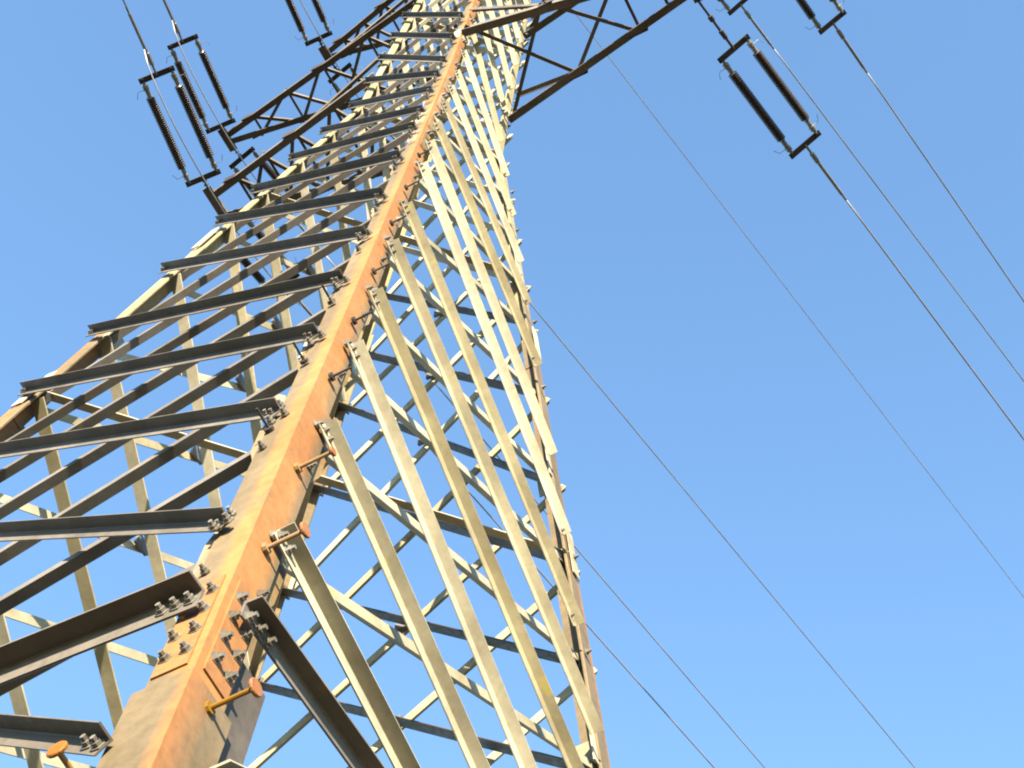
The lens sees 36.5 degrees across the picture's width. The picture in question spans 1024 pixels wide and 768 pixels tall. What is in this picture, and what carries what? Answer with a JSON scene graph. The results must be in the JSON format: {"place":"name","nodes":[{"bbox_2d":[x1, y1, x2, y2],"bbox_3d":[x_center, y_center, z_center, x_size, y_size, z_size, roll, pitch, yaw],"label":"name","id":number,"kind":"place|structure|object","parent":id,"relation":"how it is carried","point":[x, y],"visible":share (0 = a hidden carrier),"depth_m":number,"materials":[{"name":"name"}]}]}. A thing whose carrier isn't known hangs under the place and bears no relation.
{"place":"outdoors","nodes":[
{"label":"outdoors","id":0,"kind":"place"},
{"bbox_2d":[0,0,1023,767],"label":"sky","id":1,"kind":"structure","parent":0,"point":[631,259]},
{"label":"ground","id":2,"kind":"structure","parent":0,"visible":0},
{"bbox_2d":[0,0,701,767],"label":"transmission tower","id":3,"kind":"structure","parent":2,"relation":"on","point":[198,700],"depth_m":8.00,"materials":[{"name":"beige metal"}]},
{"bbox_2d":[125,7,222,188],"bbox_3d":[-3.385,-2.790,15.286,0.509,0.260,1.929,-15,-63,13],"label":"insulator string","id":4,"kind":"object","parent":3,"relation":"attached to","point":[166,133],"visible":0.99,"depth_m":15.37,"materials":[{"name":"black ceramic"}]},
{"bbox_2d":[144,49,301,305],"bbox_3d":[-2.893,-1.944,15.455,0.015,0.511,2.998,-23,-65,17],"label":"jumper wire","id":5,"kind":"object","parent":4,"relation":"hanging from","point":[189,152],"visible":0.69,"depth_m":15.08,"materials":[{"name":"metal"}]},
{"bbox_2d":[163,0,236,133],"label":"insulator string","id":6,"kind":"object","parent":3,"relation":"attached to","point":[195,101],"visible":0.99,"depth_m":17.98,"materials":[{"name":"black ceramic"}]},
{"bbox_2d":[172,20,299,226],"bbox_3d":[-3.226,-2.929,18.024,0.015,0.508,2.790,-24,-65,17],"label":"jumper wire","id":7,"kind":"object","parent":6,"relation":"hanging from","point":[208,103],"visible":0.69,"depth_m":17.67,"materials":[{"name":"metal"}]},
{"bbox_2d":[225,219,319,325],"bbox_3d":[-2.400,-1.089,16.102,0.509,0.248,1.538,-34,-69,21],"label":"insulator string","id":8,"kind":"object","parent":3,"relation":"attached to","point":[257,275],"visible":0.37,"depth_m":15.99,"materials":[{"name":"black ceramic"}]},
{"bbox_2d":[430,449,714,767],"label":"conductor wire","id":9,"kind":"object","parent":8,"relation":"attached to","point":[540,572],"visible":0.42,"depth_m":17.69,"materials":[{"name":"metal"}]},
{"bbox_2d":[229,146,320,248],"bbox_3d":[-2.789,-2.197,18.620,0.510,0.254,1.615,-34,-69,21],"label":"insulator string","id":10,"kind":"object","parent":3,"relation":"attached to","point":[269,170],"visible":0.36,"depth_m":18.43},
{"bbox_2d":[326,256,764,767],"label":"conductor wire","id":11,"kind":"object","parent":10,"relation":"attached to","point":[618,597],"visible":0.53,"depth_m":20.54,"materials":[{"name":"metal"}]},
{"bbox_2d":[285,0,333,47],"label":"insulator string","id":12,"kind":"object","parent":3,"relation":"attached to","point":[298,20],"visible":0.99,"depth_m":19.43,"materials":[{"name":"black ceramic"}]},
{"bbox_2d":[300,0,392,138],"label":"jumper wire","id":13,"kind":"object","parent":12,"relation":"hanging from","point":[325,45],"visible":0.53,"depth_m":19.07,"materials":[{"name":"metal"}]},
{"bbox_2d":[328,62,394,139],"bbox_3d":[-1.782,-3.477,19.973,0.509,0.243,1.629,-33,-69,21],"label":"insulator string","id":14,"kind":"object","parent":3,"relation":"attached to","point":[344,69],"visible":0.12,"depth_m":19.75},
{"bbox_2d":[440,194,914,767],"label":"conductor wire","id":15,"kind":"object","parent":14,"relation":"attached to","point":[712,524],"visible":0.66,"depth_m":22.15,"materials":[{"name":"metal"}]},
{"bbox_2d":[716,0,774,49],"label":"insulator string","id":16,"kind":"object","parent":3,"relation":"attached to","point":[738,5],"visible":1,"depth_m":18.84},
{"bbox_2d":[774,49,1023,381],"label":"conductor wire","id":17,"kind":"object","parent":16,"relation":"attached to","point":[897,212],"visible":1,"depth_m":19.78,"materials":[{"name":"metal"}]},
{"bbox_2d":[697,0,846,200],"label":"insulator string","id":18,"kind":"object","parent":3,"relation":"attached to","point":[782,88],"visible":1,"depth_m":14.67,"materials":[{"name":"black ceramic"}]},
{"bbox_2d":[846,200,1023,439],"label":"conductor wire","id":19,"kind":"object","parent":18,"relation":"attached to","point":[927,309],"visible":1,"depth_m":15.54,"materials":[{"name":"metal"}]},
{"bbox_2d":[576,15,1023,596],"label":"earth wire","id":20,"kind":"object","parent":3,"relation":"attached to","point":[794,299],"visible":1,"depth_m":23.54,"materials":[{"name":"metal"}]},
{"bbox_2d":[796,0,867,72],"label":"insulator string","id":21,"kind":"object","parent":3,"relation":"attached to","point":[806,9],"visible":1,"depth_m":16.98,"materials":[{"name":"black ceramic"}]},
{"bbox_2d":[866,73,1023,301],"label":"conductor wire","id":22,"kind":"object","parent":21,"relation":"attached to","point":[911,137],"visible":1,"depth_m":17.69,"materials":[{"name":"metal"}]}
]}

